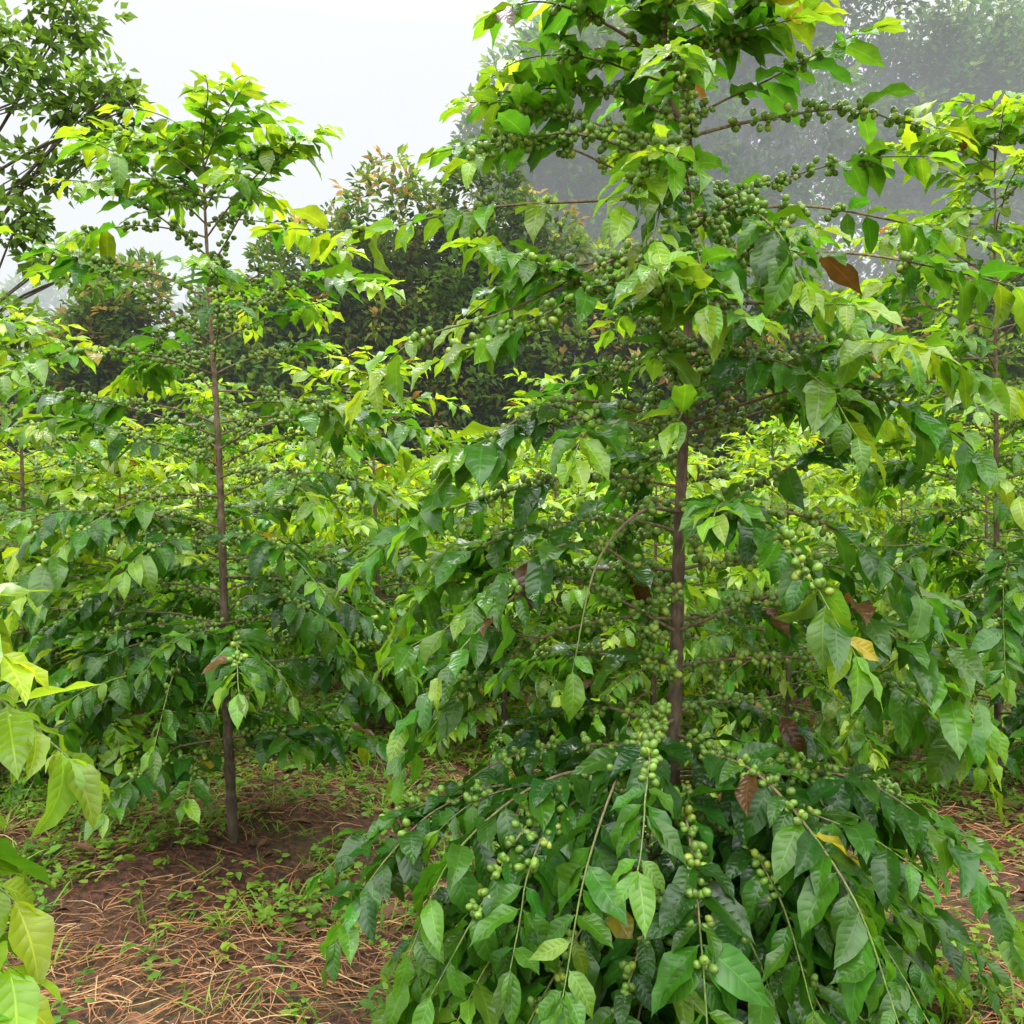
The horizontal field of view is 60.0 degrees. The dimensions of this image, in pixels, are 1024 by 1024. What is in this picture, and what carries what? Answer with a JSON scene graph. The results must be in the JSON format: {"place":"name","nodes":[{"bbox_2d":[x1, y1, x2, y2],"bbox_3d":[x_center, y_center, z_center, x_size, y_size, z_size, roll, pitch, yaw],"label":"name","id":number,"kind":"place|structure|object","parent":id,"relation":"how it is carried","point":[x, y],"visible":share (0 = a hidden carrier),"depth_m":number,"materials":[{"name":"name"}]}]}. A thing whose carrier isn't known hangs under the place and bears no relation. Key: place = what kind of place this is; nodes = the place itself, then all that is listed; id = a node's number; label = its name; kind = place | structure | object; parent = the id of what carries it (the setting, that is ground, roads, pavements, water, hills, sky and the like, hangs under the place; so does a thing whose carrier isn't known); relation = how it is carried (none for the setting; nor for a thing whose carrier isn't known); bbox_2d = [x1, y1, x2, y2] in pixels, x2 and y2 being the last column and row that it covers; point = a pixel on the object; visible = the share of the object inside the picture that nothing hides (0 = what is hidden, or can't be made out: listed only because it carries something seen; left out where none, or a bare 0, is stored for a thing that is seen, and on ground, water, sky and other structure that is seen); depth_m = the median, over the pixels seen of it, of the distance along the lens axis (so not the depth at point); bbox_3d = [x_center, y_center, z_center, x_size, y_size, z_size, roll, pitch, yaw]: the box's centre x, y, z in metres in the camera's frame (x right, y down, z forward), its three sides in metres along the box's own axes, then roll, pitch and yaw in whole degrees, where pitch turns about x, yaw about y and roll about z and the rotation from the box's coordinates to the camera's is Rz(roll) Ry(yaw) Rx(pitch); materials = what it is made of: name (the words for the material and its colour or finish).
{"place":"outdoors","nodes":[
{"label":"outdoors","id":0,"kind":"place"},
{"bbox_2d":[0,564,1023,1023],"bbox_3d":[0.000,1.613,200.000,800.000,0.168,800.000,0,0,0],"label":"ground","id":1,"kind":"structure","parent":0,"point":[204,854],"depth_m":3.81,"materials":[{"name":"soil"}]},
{"bbox_2d":[0,342,41,510],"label":"broadleaf tree","id":2,"kind":"object","parent":1,"relation":"on","point":[16,444],"visible":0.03,"depth_m":17.75,"materials":[{"name":"green plant"}]},
{"bbox_2d":[0,450,78,646],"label":"coffee tree","id":3,"kind":"object","parent":1,"relation":"on","point":[18,461],"visible":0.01,"depth_m":8.90,"materials":[{"name":"green plant"}]},
{"bbox_2d":[0,264,81,405],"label":"distant tree","id":4,"kind":"object","parent":1,"relation":"on","point":[46,295],"visible":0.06,"depth_m":40.60,"materials":[{"name":"green plant"}]},
{"bbox_2d":[0,423,99,604],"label":"coffee tree","id":5,"kind":"object","parent":1,"relation":"on","point":[64,447],"visible":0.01,"depth_m":11.49,"materials":[{"name":"green plant"}]},
{"bbox_2d":[0,583,110,1023],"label":"coffee tree","id":6,"kind":"object","parent":1,"relation":"on","point":[27,939],"visible":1,"depth_m":1.27,"materials":[{"name":"green plant"}]},
{"bbox_2d":[2,448,117,604],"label":"coffee tree","id":7,"kind":"object","parent":1,"relation":"on","point":[60,450],"visible":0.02,"depth_m":10.01,"materials":[{"name":"green plant"}]},
{"bbox_2d":[0,281,132,491],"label":"broadleaf tree","id":8,"kind":"object","parent":1,"relation":"on","point":[36,399],"visible":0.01,"depth_m":17.88,"materials":[{"name":"green plant"}]},
{"bbox_2d":[0,457,137,707],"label":"coffee tree","id":9,"kind":"object","parent":1,"relation":"on","point":[17,502],"visible":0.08,"depth_m":7.08,"materials":[{"name":"green plant"}]},
{"bbox_2d":[0,0,155,353],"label":"overhanging tree","id":10,"kind":"object","parent":1,"relation":"on","point":[110,91],"visible":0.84,"depth_m":8.96,"materials":[{"name":"green plant"}]},
{"bbox_2d":[0,443,164,726],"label":"coffee tree","id":11,"kind":"object","parent":1,"relation":"on","point":[45,472],"visible":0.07,"depth_m":6.24,"materials":[{"name":"green plant"}]},
{"bbox_2d":[0,305,177,765],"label":"coffee tree","id":12,"kind":"object","parent":1,"relation":"on","point":[22,434],"visible":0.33,"depth_m":5.52,"materials":[{"name":"green plant"}]},
{"bbox_2d":[55,438,140,563],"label":"coffee tree","id":13,"kind":"object","parent":1,"relation":"on","point":[89,452],"visible":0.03,"depth_m":14.09,"materials":[{"name":"green plant"}]},
{"bbox_2d":[31,246,188,561],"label":"broadleaf tree","id":14,"kind":"object","parent":1,"relation":"on","point":[122,316],"visible":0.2,"depth_m":17.36,"materials":[{"name":"green plant"}]},
{"bbox_2d":[0,446,256,805],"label":"coffee tree","id":15,"kind":"object","parent":1,"relation":"on","point":[128,736],"visible":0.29,"depth_m":5.44,"materials":[{"name":"green plant"}]},
{"bbox_2d":[100,488,162,600],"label":"coffee tree","id":16,"kind":"object","parent":1,"relation":"on","point":[125,537],"visible":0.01,"depth_m":11.34,"materials":[{"name":"green plant"}]},
{"bbox_2d":[97,442,194,606],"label":"coffee tree","id":17,"kind":"object","parent":1,"relation":"on","point":[152,483],"visible":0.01,"depth_m":14.14,"materials":[{"name":"green plant"}]},
{"bbox_2d":[100,423,208,602],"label":"coffee tree","id":18,"kind":"object","parent":1,"relation":"on","point":[138,486],"visible":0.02,"depth_m":12.65,"materials":[{"name":"green plant"}]},
{"bbox_2d":[91,426,262,627],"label":"coffee tree","id":19,"kind":"object","parent":1,"relation":"on","point":[147,479],"visible":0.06,"depth_m":9.78,"materials":[{"name":"green plant"}]},
{"bbox_2d":[107,452,267,660],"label":"coffee tree","id":20,"kind":"object","parent":1,"relation":"on","point":[189,501],"visible":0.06,"depth_m":8.92,"materials":[{"name":"green plant"}]},
{"bbox_2d":[64,373,315,729],"bbox_3d":[-2.489,0.307,6.929,1.953,2.842,1.891,0,0,26],"label":"coffee tree","id":21,"kind":"object","parent":1,"relation":"on","point":[190,469],"visible":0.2,"depth_m":6.93,"materials":[{"name":"green plant"}]},
{"bbox_2d":[127,284,275,496],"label":"broadleaf tree","id":22,"kind":"object","parent":1,"relation":"on","point":[192,310],"visible":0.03,"depth_m":17.98,"materials":[{"name":"green plant"}]},
{"bbox_2d":[169,271,262,345],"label":"distant tree","id":23,"kind":"object","parent":1,"relation":"on","point":[179,305],"depth_m":42.94,"materials":[{"name":"plant"}]},
{"bbox_2d":[0,62,443,842],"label":"coffee tree","id":24,"kind":"object","parent":1,"relation":"on","point":[136,642],"visible":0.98,"depth_m":4.08,"materials":[{"name":"green plant"}]},
{"bbox_2d":[154,404,293,597],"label":"coffee tree","id":25,"kind":"object","parent":1,"relation":"on","point":[224,425],"visible":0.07,"depth_m":12.79,"materials":[{"name":"green plant"}]},
{"bbox_2d":[183,454,312,625],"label":"coffee tree","id":26,"kind":"object","parent":1,"relation":"on","point":[245,499],"visible":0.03,"depth_m":11.58,"materials":[{"name":"green plant"}]},
{"bbox_2d":[192,425,325,633],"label":"coffee tree","id":27,"kind":"object","parent":1,"relation":"on","point":[261,495],"visible":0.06,"depth_m":10.05,"materials":[{"name":"green plant"}]},
{"bbox_2d":[157,217,367,556],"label":"broadleaf tree","id":28,"kind":"object","parent":1,"relation":"on","point":[273,330],"visible":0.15,"depth_m":17.13,"materials":[{"name":"green plant"}]},
{"bbox_2d":[279,454,366,587],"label":"coffee tree","id":29,"kind":"object","parent":1,"relation":"on","point":[335,494],"depth_m":13.82,"materials":[{"name":"green plant"}]},
{"bbox_2d":[227,425,421,687],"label":"coffee tree","id":30,"kind":"object","parent":1,"relation":"on","point":[261,524],"visible":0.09,"depth_m":8.51,"materials":[{"name":"green plant"}]},
{"bbox_2d":[265,427,388,576],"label":"coffee tree","id":31,"kind":"object","parent":1,"relation":"on","point":[298,539],"visible":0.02,"depth_m":11.59,"materials":[{"name":"green plant"}]},
{"bbox_2d":[279,453,391,604],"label":"coffee tree","id":32,"kind":"object","parent":1,"relation":"on","point":[323,459],"visible":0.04,"depth_m":12.84,"materials":[{"name":"green plant"}]},
{"bbox_2d":[258,197,441,553],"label":"broadleaf tree","id":33,"kind":"object","parent":1,"relation":"on","point":[374,336],"visible":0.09,"depth_m":17.49,"materials":[{"name":"green plant"}]},
{"bbox_2d":[225,346,507,746],"bbox_3d":[-0.960,0.393,6.468,1.939,3.141,2.202,0,0,-35],"label":"coffee tree","id":34,"kind":"object","parent":1,"relation":"on","point":[347,705],"visible":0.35,"depth_m":6.33,"materials":[{"name":"green plant"}]},
{"bbox_2d":[328,461,454,650],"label":"coffee tree","id":35,"kind":"object","parent":1,"relation":"on","point":[384,591],"visible":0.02,"depth_m":10.08,"materials":[{"name":"green plant"}]},
{"bbox_2d":[323,464,483,707],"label":"coffee tree","id":36,"kind":"object","parent":1,"relation":"on","point":[437,545],"visible":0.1,"depth_m":7.49,"materials":[{"name":"green plant"}]},
{"bbox_2d":[378,458,435,603],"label":"coffee tree","id":37,"kind":"object","parent":1,"relation":"on","point":[406,553],"visible":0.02,"depth_m":13.12,"materials":[{"name":"green plant"}]},
{"bbox_2d":[324,143,523,523],"bbox_3d":[-1.756,-2.644,17.906,3.862,9.541,3.573,0,0,-41],"label":"broadleaf tree","id":38,"kind":"object","parent":1,"relation":"on","point":[415,254],"visible":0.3,"depth_m":17.33,"materials":[{"name":"green plant"}]},
{"bbox_2d":[377,444,500,610],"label":"coffee tree","id":39,"kind":"object","parent":1,"relation":"on","point":[439,538],"visible":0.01,"depth_m":11.65,"materials":[{"name":"green plant"}]},
{"bbox_2d":[391,482,563,693],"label":"coffee tree","id":40,"kind":"object","parent":1,"relation":"on","point":[527,683],"visible":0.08,"depth_m":7.80,"materials":[{"name":"green plant"}]},
{"bbox_2d":[395,128,567,545],"bbox_3d":[-0.628,-2.972,18.112,4.244,9.711,3.846,0,0,0],"label":"broadleaf tree","id":41,"kind":"object","parent":1,"relation":"on","point":[524,362],"visible":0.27,"depth_m":17.07,"materials":[{"name":"green plant"}]},
{"bbox_2d":[441,467,525,543],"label":"coffee tree","id":42,"kind":"object","parent":1,"relation":"on","point":[462,523],"visible":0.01,"depth_m":12.15,"materials":[{"name":"green plant"}]},
{"bbox_2d":[390,466,596,769],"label":"coffee tree","id":43,"kind":"object","parent":1,"relation":"on","point":[534,706],"visible":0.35,"depth_m":5.90,"materials":[{"name":"green plant"}]},
{"bbox_2d":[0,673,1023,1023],"bbox_3d":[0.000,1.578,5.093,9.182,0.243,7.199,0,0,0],"label":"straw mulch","id":44,"kind":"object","parent":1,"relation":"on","point":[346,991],"visible":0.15,"depth_m":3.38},
{"bbox_2d":[0,712,1023,1023],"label":"leaf litter","id":45,"kind":"object","parent":1,"relation":"on","point":[258,842],"visible":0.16,"depth_m":4.00,"materials":[{"name":"plant"}]},
{"bbox_2d":[448,439,575,624],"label":"coffee tree","id":46,"kind":"object","parent":1,"relation":"on","point":[474,535],"visible":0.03,"depth_m":10.51,"materials":[{"name":"green plant"}]},
{"bbox_2d":[0,651,1023,1023],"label":"weeds","id":47,"kind":"object","parent":1,"relation":"on","point":[262,913],"visible":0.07,"depth_m":4.23,"materials":[{"name":"green plant"}]},
{"bbox_2d":[473,446,578,616],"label":"coffee tree","id":48,"kind":"object","parent":1,"relation":"on","point":[517,459],"depth_m":11.84,"materials":[{"name":"green plant"}]},
{"bbox_2d":[472,450,584,645],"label":"coffee tree","id":49,"kind":"object","parent":1,"relation":"on","point":[542,461],"visible":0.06,"depth_m":9.55,"materials":[{"name":"green plant"}]},
{"bbox_2d":[462,184,608,492],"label":"broadleaf tree","id":50,"kind":"object","parent":1,"relation":"on","point":[562,229],"visible":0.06,"depth_m":18.20,"materials":[{"name":"green plant"}]},
{"bbox_2d":[445,29,638,253],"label":"shade tree","id":51,"kind":"object","parent":1,"relation":"on","point":[566,193],"visible":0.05,"depth_m":26.04,"materials":[{"name":"green plant"}]},
{"bbox_2d":[426,367,671,698],"bbox_3d":[0.454,0.336,7.862,2.152,3.200,2.135,0,0,17],"label":"coffee tree","id":52,"kind":"object","parent":1,"relation":"on","point":[546,380],"visible":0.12,"depth_m":7.62,"materials":[{"name":"green plant"}]},
{"bbox_2d":[502,208,634,368],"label":"shade tree","id":53,"kind":"object","parent":1,"relation":"on","point":[551,225],"depth_m":24.37,"materials":[{"name":"green plant"}]},
{"bbox_2d":[530,449,634,641],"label":"coffee tree","id":54,"kind":"object","parent":1,"relation":"on","point":[563,458],"visible":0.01,"depth_m":10.12,"materials":[{"name":"green plant"}]},
{"bbox_2d":[534,450,632,601],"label":"coffee tree","id":55,"kind":"object","parent":1,"relation":"on","point":[581,493],"visible":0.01,"depth_m":12.99,"materials":[{"name":"green plant"}]},
{"bbox_2d":[508,465,695,737],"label":"coffee tree","id":56,"kind":"object","parent":1,"relation":"on","point":[573,503],"visible":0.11,"depth_m":6.84,"materials":[{"name":"green plant"}]},
{"bbox_2d":[501,6,716,436],"bbox_3d":[3.181,-7.321,26.986,7.779,17.947,6.580,0,0,0],"label":"shade tree","id":57,"kind":"object","parent":1,"relation":"on","point":[592,40],"visible":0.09,"depth_m":25.81,"materials":[{"name":"green plant"}]},
{"bbox_2d":[560,430,689,601],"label":"coffee tree","id":58,"kind":"object","parent":1,"relation":"on","point":[607,447],"depth_m":12.01,"materials":[{"name":"green plant"}]},
{"bbox_2d":[526,227,728,505],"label":"broadleaf tree","id":59,"kind":"object","parent":1,"relation":"on","point":[617,348],"visible":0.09,"depth_m":17.17,"materials":[{"name":"green plant"}]},
{"bbox_2d":[247,0,1023,1023],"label":"coffee tree","id":60,"kind":"object","parent":1,"relation":"on","point":[673,934],"visible":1,"depth_m":2.62,"materials":[{"name":"green plant"}]},
{"bbox_2d":[575,430,748,674],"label":"coffee tree","id":61,"kind":"object","parent":1,"relation":"on","point":[666,561],"visible":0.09,"depth_m":8.70,"materials":[{"name":"green plant"}]},
{"bbox_2d":[630,446,696,591],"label":"coffee tree","id":62,"kind":"object","parent":1,"relation":"on","point":[663,506],"visible":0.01,"depth_m":12.76,"materials":[{"name":"green plant"}]},
{"bbox_2d":[533,459,794,747],"bbox_3d":[0.876,0.682,6.029,1.859,2.273,1.579,0,0,-14],"label":"coffee tree","id":63,"kind":"object","parent":1,"relation":"on","point":[570,595],"visible":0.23,"depth_m":5.76,"materials":[{"name":"green plant"}]},
{"bbox_2d":[561,0,834,340],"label":"shade tree","id":64,"kind":"object","parent":1,"relation":"on","point":[733,159],"visible":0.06,"depth_m":25.57,"materials":[{"name":"green plant"}]},
{"bbox_2d":[604,238,803,559],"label":"broadleaf tree","id":65,"kind":"object","parent":1,"relation":"on","point":[722,431],"visible":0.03,"depth_m":16.81,"materials":[{"name":"green plant"}]},
{"bbox_2d":[649,444,774,642],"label":"coffee tree","id":66,"kind":"object","parent":1,"relation":"on","point":[698,458],"visible":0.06,"depth_m":10.01,"materials":[{"name":"green plant"}]},
{"bbox_2d":[691,477,799,641],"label":"coffee tree","id":67,"kind":"object","parent":1,"relation":"on","point":[758,492],"visible":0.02,"depth_m":11.41,"materials":[{"name":"green plant"}]},
{"bbox_2d":[693,438,826,609],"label":"coffee tree","id":68,"kind":"object","parent":1,"relation":"on","point":[736,457],"visible":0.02,"depth_m":12.52,"materials":[{"name":"green plant"}]},
{"bbox_2d":[662,414,880,719],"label":"coffee tree","id":69,"kind":"object","parent":1,"relation":"on","point":[781,432],"visible":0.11,"depth_m":7.07,"materials":[{"name":"green plant"}]},
{"bbox_2d":[691,7,862,309],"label":"shade tree","id":70,"kind":"object","parent":1,"relation":"on","point":[825,82],"visible":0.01,"depth_m":29.51,"materials":[{"name":"green plant"}]},
{"bbox_2d":[656,448,911,776],"bbox_3d":[1.682,0.703,5.563,1.543,2.221,1.816,0,0,26],"label":"coffee tree","id":71,"kind":"object","parent":1,"relation":"on","point":[830,731],"visible":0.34,"depth_m":5.41,"materials":[{"name":"green plant"}]},
{"bbox_2d":[696,258,904,557],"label":"broadleaf tree","id":72,"kind":"object","parent":1,"relation":"on","point":[805,331],"visible":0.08,"depth_m":17.11,"materials":[{"name":"green plant"}]},
{"bbox_2d":[747,464,886,656],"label":"coffee tree","id":73,"kind":"object","parent":1,"relation":"on","point":[821,544],"visible":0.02,"depth_m":10.16,"materials":[{"name":"green plant"}]},
{"bbox_2d":[657,0,980,343],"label":"shade tree","id":74,"kind":"object","parent":1,"relation":"on","point":[791,142],"visible":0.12,"depth_m":26.58,"materials":[{"name":"green plant"}]},
{"bbox_2d":[739,420,913,674],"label":"coffee tree","id":75,"kind":"object","parent":1,"relation":"on","point":[813,542],"visible":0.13,"depth_m":8.94,"materials":[{"name":"green plant"}]},
{"bbox_2d":[770,459,884,600],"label":"coffee tree","id":76,"kind":"object","parent":1,"relation":"on","point":[821,512],"visible":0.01,"depth_m":11.49,"materials":[{"name":"green plant"}]},
{"bbox_2d":[835,487,884,548],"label":"coffee tree","id":77,"kind":"object","parent":1,"relation":"on","point":[850,525],"depth_m":12.47,"materials":[{"name":"green plant"}]},
{"bbox_2d":[834,487,910,593],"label":"coffee tree","id":78,"kind":"object","parent":1,"relation":"on","point":[885,488],"depth_m":14.39,"materials":[{"name":"green plant"}]},
{"bbox_2d":[797,90,1023,791],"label":"coffee tree","id":79,"kind":"object","parent":1,"relation":"on","point":[994,646],"visible":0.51,"depth_m":5.17,"materials":[{"name":"green plant"}]},
{"bbox_2d":[813,439,1016,683],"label":"coffee tree","id":80,"kind":"object","parent":1,"relation":"on","point":[927,501],"visible":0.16,"depth_m":7.49,"materials":[{"name":"green plant"}]},
{"bbox_2d":[811,246,1020,565],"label":"broadleaf tree","id":81,"kind":"object","parent":1,"relation":"on","point":[908,324],"visible":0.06,"depth_m":17.44,"materials":[{"name":"green plant"}]},
{"bbox_2d":[810,5,1023,357],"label":"shade tree","id":82,"kind":"object","parent":1,"relation":"on","point":[889,199],"visible":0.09,"depth_m":26.73,"materials":[{"name":"green plant"}]},
{"bbox_2d":[856,438,984,594],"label":"coffee tree","id":83,"kind":"object","parent":1,"relation":"on","point":[891,526],"depth_m":12.95,"materials":[{"name":"green plant"}]},
{"bbox_2d":[825,398,1018,656],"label":"coffee tree","id":84,"kind":"object","parent":1,"relation":"on","point":[979,530],"visible":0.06,"depth_m":9.91,"materials":[{"name":"green plant"}]},
{"bbox_2d":[860,441,1012,633],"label":"coffee tree","id":85,"kind":"object","parent":1,"relation":"on","point":[932,504],"visible":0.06,"depth_m":10.98,"materials":[{"name":"green plant"}]},
{"bbox_2d":[854,0,1023,281],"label":"shade tree","id":86,"kind":"object","parent":1,"relation":"on","point":[979,19],"visible":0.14,"depth_m":26.73,"materials":[{"name":"green plant"}]},
{"bbox_2d":[879,221,1023,565],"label":"broadleaf tree","id":87,"kind":"object","parent":1,"relation":"on","point":[1009,339],"visible":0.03,"depth_m":17.01,"materials":[{"name":"green plant"}]},
{"bbox_2d":[894,389,1023,661],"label":"coffee tree","id":88,"kind":"object","parent":1,"relation":"on","point":[967,498],"visible":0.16,"depth_m":8.56,"materials":[{"name":"green plant"}]},
{"bbox_2d":[949,414,1023,623],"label":"coffee tree","id":89,"kind":"object","parent":1,"relation":"on","point":[1003,542],"visible":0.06,"depth_m":10.54,"materials":[{"name":"green plant"}]},
{"bbox_2d":[961,491,1018,565],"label":"coffee tree","id":90,"kind":"object","parent":1,"relation":"on","point":[979,495],"depth_m":13.92,"materials":[{"name":"green plant"}]},
{"bbox_2d":[962,468,1023,565],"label":"coffee tree","id":91,"kind":"object","parent":1,"relation":"on","point":[969,562],"visible":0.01,"depth_m":12.90,"materials":[{"name":"green plant"}]},
{"bbox_2d":[964,505,1022,563],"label":"coffee tree","id":92,"kind":"object","parent":1,"relation":"on","point":[983,521],"visible":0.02,"depth_m":12.19,"materials":[{"name":"green plant"}]},
{"bbox_2d":[975,13,1023,215],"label":"shade tree","id":93,"kind":"object","parent":1,"relation":"on","point":[980,35],"depth_m":29.06,"materials":[{"name":"green plant"}]},
{"bbox_2d":[999,283,1023,376],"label":"broadleaf tree","id":94,"kind":"object","parent":1,"relation":"on","point":[1021,359],"visible":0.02,"depth_m":18.06,"materials":[{"name":"green plant"}]},
{"bbox_2d":[0,0,1023,391],"label":"sky","id":95,"kind":"structure","parent":0,"point":[384,73],"materials":[{"name":"white"}]}
]}

